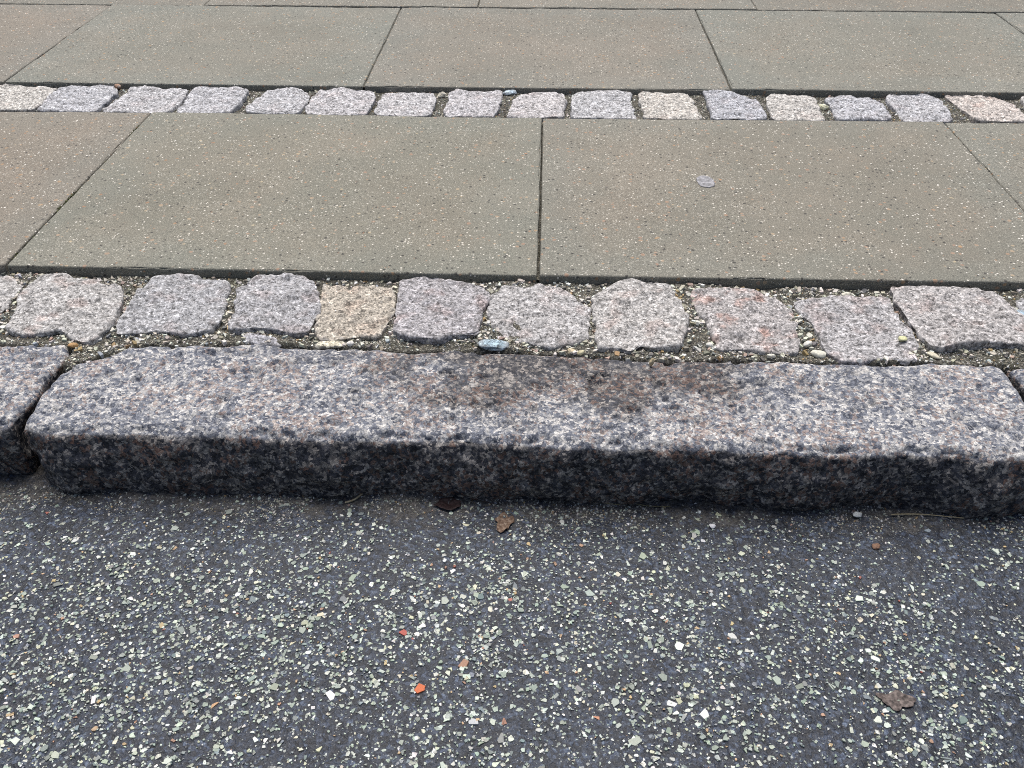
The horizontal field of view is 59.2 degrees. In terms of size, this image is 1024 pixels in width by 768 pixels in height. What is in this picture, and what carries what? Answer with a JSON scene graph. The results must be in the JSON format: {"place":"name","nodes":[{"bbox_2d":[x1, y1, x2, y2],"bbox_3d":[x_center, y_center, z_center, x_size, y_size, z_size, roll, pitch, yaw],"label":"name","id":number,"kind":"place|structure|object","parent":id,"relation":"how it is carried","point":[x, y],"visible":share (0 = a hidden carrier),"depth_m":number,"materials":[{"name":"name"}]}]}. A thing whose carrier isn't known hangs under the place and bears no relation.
{"place":"outdoors","nodes":[
{"label":"outdoors","id":0,"kind":"place"},
{"bbox_2d":[0,464,1023,767],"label":"road","id":1,"kind":"structure","parent":0,"point":[330,634],"depth_m":0.94,"materials":[{"name":"grey asphalt"}]},
{"bbox_2d":[0,345,69,474],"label":"kerb stone","id":2,"kind":"object","parent":1,"relation":"on","point":[30,375],"visible":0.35,"depth_m":1.13,"materials":[{"name":"stone"}]},
{"bbox_2d":[345,494,361,503],"bbox_3d":[-0.189,0.137,1.093,0.029,0.012,0.004,-16,40,-19],"label":"straw","id":3,"kind":"object","parent":1,"relation":"on","point":[357,497],"visible":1,"depth_m":1.09,"materials":[{"name":"plant"}]},
{"bbox_2d":[433,497,460,509],"bbox_3d":[-0.076,0.146,1.089,0.028,0.004,0.026,25,44,29],"label":"leaf crumb","id":4,"kind":"object","parent":1,"relation":"on","point":[453,504],"visible":1,"depth_m":1.09,"materials":[{"name":"brown plant"}]},
{"bbox_2d":[495,512,514,532],"bbox_3d":[-0.011,0.164,1.069,0.023,0.004,0.032,20,42,24],"label":"leaf crumb","id":5,"kind":"object","parent":1,"relation":"on","point":[503,524],"visible":1,"depth_m":1.07,"materials":[{"name":"brown plant"}]},
{"bbox_2d":[0,484,1023,569],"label":"gutter grit","id":6,"kind":"object","parent":1,"relation":"on","point":[379,509],"visible":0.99,"depth_m":1.08,"materials":[{"name":"gravel"}]},
{"bbox_2d":[24,344,1023,518],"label":"kerb stone","id":7,"kind":"object","parent":1,"relation":"on","point":[334,423],"visible":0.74,"depth_m":1.08,"materials":[{"name":"stone"}]},
{"bbox_2d":[649,358,654,365],"bbox_3d":[0.180,-0.028,1.162,0.007,0.014,0.006,1,37,2],"label":"pebble","id":8,"kind":"object","parent":7,"relation":"on","point":[651,361],"visible":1,"depth_m":1.16,"materials":[{"name":"beige stone"}]},
{"bbox_2d":[605,503,669,506],"bbox_3d":[0.135,0.142,1.089,0.113,0.011,0.005,1,37,2],"label":"dry grass stem","id":9,"kind":"object","parent":1,"relation":"on","point":[641,504],"visible":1,"depth_m":1.09,"materials":[{"name":"brown plant"}]},
{"bbox_2d":[853,511,861,516],"bbox_3d":[0.410,0.155,1.072,0.011,0.007,0.008,1,37,2],"label":"pebble","id":10,"kind":"object","parent":1,"relation":"on","point":[857,514],"visible":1,"depth_m":1.07,"materials":[{"name":"grey stone"}]},
{"bbox_2d":[872,543,879,549],"bbox_3d":[0.419,0.187,1.036,0.010,0.004,0.009,1,37,2],"label":"pebble","id":11,"kind":"object","parent":1,"relation":"on","point":[875,546],"visible":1,"depth_m":1.03,"materials":[{"name":"brown stone"}]},
{"bbox_2d":[875,690,915,710],"bbox_3d":[0.374,0.307,0.875,0.036,0.003,0.022,-6,38,-7],"label":"dead leaf","id":12,"kind":"object","parent":1,"relation":"on","point":[890,699],"visible":1,"depth_m":0.88,"materials":[{"name":"brown plant"}]},
{"bbox_2d":[890,514,963,518],"bbox_3d":[0.493,0.157,1.070,0.085,0.002,0.005,1,37,2],"label":"dry grass stem","id":13,"kind":"object","parent":1,"relation":"on","point":[926,514],"visible":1,"depth_m":1.07,"materials":[{"name":"plant"}]},
{"bbox_2d":[1006,369,1023,401],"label":"kerb stone","id":14,"kind":"object","parent":1,"relation":"on","point":[1016,377],"visible":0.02,"depth_m":1.15,"materials":[{"name":"stone"}]},
{"bbox_2d":[0,0,1023,290],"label":"pavement","id":15,"kind":"structure","parent":0,"point":[778,204],"depth_m":1.68,"materials":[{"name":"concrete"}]},
{"bbox_2d":[35,87,1023,128],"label":"joint sand","id":16,"kind":"structure","parent":15,"relation":"on","point":[760,100],"depth_m":1.91,"materials":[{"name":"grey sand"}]},
{"bbox_2d":[437,92,446,97],"bbox_3d":[-0.152,-0.624,1.947,0.017,0.012,0.024,25,44,29],"label":"stone fragment","id":17,"kind":"object","parent":16,"relation":"on","point":[442,94],"visible":1,"depth_m":1.94,"materials":[{"name":"stone"}]},
{"bbox_2d":[503,90,516,94],"bbox_3d":[-0.005,-0.631,1.954,0.028,0.009,0.019,-19,41,-22],"label":"stone fragment","id":18,"kind":"object","parent":16,"relation":"on","point":[509,92],"visible":1,"depth_m":1.95,"materials":[{"name":"stone"}]},
{"bbox_2d":[0,83,1023,123],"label":"sett row","id":19,"kind":"object","parent":16,"relation":"on","point":[617,104],"visible":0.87,"depth_m":1.89,"materials":[{"name":"stone"}]},
{"bbox_2d":[819,104,828,110],"bbox_3d":[0.652,-0.580,1.888,0.017,0.013,0.025,-17,40,-21],"label":"stone fragment","id":20,"kind":"object","parent":16,"relation":"on","point":[823,107],"visible":0.94,"depth_m":1.88,"materials":[{"name":"stone"}]},
{"bbox_2d":[363,10,1016,90],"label":"joint sand","id":21,"kind":"structure","parent":15,"relation":"on","point":[697,16],"depth_m":2.17,"materials":[{"name":"black sand"}]},
{"bbox_2d":[696,175,714,187],"bbox_3d":[0.339,-0.354,1.579,0.031,0.002,0.049,1,37,2],"label":"chewing gum","id":22,"kind":"object","parent":15,"relation":"on","point":[705,181],"visible":1,"depth_m":1.58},
{"bbox_2d":[0,272,1023,374],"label":"joint sand","id":23,"kind":"structure","parent":0,"point":[293,343],"depth_m":1.21,"materials":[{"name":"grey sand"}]},
{"bbox_2d":[67,343,78,347],"bbox_3d":[-0.586,-0.051,1.203,0.013,0.009,0.010,1,37,2],"label":"pebble","id":24,"kind":"object","parent":23,"relation":"on","point":[72,345],"visible":1,"depth_m":1.20,"materials":[{"name":"orange stone"}]},
{"bbox_2d":[9,125,477,346],"bbox_3d":[-0.556,-0.185,1.375,1.034,0.022,0.493,32,48,35],"label":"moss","id":25,"kind":"object","parent":23,"relation":"on","point":[68,198],"visible":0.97,"depth_m":1.52,"materials":[{"name":"plant"}]},
{"bbox_2d":[243,333,281,346],"bbox_3d":[-0.337,-0.059,1.220,0.059,0.008,0.023,11,39,14],"label":"stone fragment","id":26,"kind":"object","parent":23,"relation":"on","point":[259,339],"visible":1,"depth_m":1.22,"materials":[{"name":"stone"}]},
{"bbox_2d":[315,341,345,348],"bbox_3d":[-0.242,-0.052,1.209,0.043,0.007,0.015,1,37,2],"label":"stone fragment","id":27,"kind":"object","parent":23,"relation":"on","point":[327,344],"visible":1,"depth_m":1.21,"materials":[{"name":"stone"}]},
{"bbox_2d":[346,341,353,346],"bbox_3d":[-0.216,-0.054,1.207,0.010,0.010,0.008,1,37,2],"label":"pebble","id":28,"kind":"object","parent":23,"relation":"on","point":[350,343],"visible":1,"depth_m":1.20,"materials":[{"name":"white stone"}]},
{"bbox_2d":[477,339,508,350],"bbox_3d":[-0.025,-0.053,1.201,0.044,0.009,0.024,1,37,2],"label":"stone fragment","id":29,"kind":"object","parent":23,"relation":"on","point":[493,344],"visible":1,"depth_m":1.20,"materials":[{"name":"stone"}]},
{"bbox_2d":[0,273,1023,365],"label":"sett row","id":30,"kind":"object","parent":23,"relation":"on","point":[630,315],"visible":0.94,"depth_m":1.25,"materials":[{"name":"stone"}]},
{"bbox_2d":[898,336,907,341],"bbox_3d":[0.521,-0.060,1.202,0.013,0.006,0.011,1,37,2],"label":"pebble","id":31,"kind":"object","parent":30,"relation":"on","point":[902,338],"visible":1,"depth_m":1.20,"materials":[{"name":"beige stone"}]},
{"bbox_2d":[577,350,583,355],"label":"pebble","id":32,"kind":"object","parent":23,"relation":"on","point":[580,352],"visible":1,"depth_m":1.19,"materials":[{"name":"beige stone"}]},
{"bbox_2d":[706,342,713,347],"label":"pebble","id":33,"kind":"object","parent":23,"relation":"on","point":[709,344],"visible":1,"depth_m":1.20,"materials":[{"name":"white stone"}]},
{"bbox_2d":[767,354,774,357],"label":"pebble","id":34,"kind":"object","parent":23,"relation":"on","point":[770,355],"visible":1,"depth_m":1.18,"materials":[{"name":"white stone"}]},
{"bbox_2d":[803,341,811,347],"bbox_3d":[0.396,-0.053,1.206,0.017,0.011,0.009,-19,41,-23],"label":"pebble","id":35,"kind":"object","parent":23,"relation":"on","point":[806,344],"visible":1,"depth_m":1.20,"materials":[{"name":"white stone"}]},
{"bbox_2d":[810,350,825,357],"bbox_3d":[0.404,-0.040,1.189,0.020,0.008,0.012,14,40,18],"label":"pebble","id":36,"kind":"object","parent":23,"relation":"on","point":[818,354],"visible":1,"depth_m":1.19,"materials":[{"name":"white stone"}]},
{"bbox_2d":[927,352,940,358],"bbox_3d":[0.555,-0.037,1.187,0.009,0.007,0.019,-30,46,-33],"label":"cigarette butt","id":37,"kind":"object","parent":23,"relation":"on","point":[933,355],"visible":1,"depth_m":1.18,"materials":[{"name":"white paper"}]}
]}

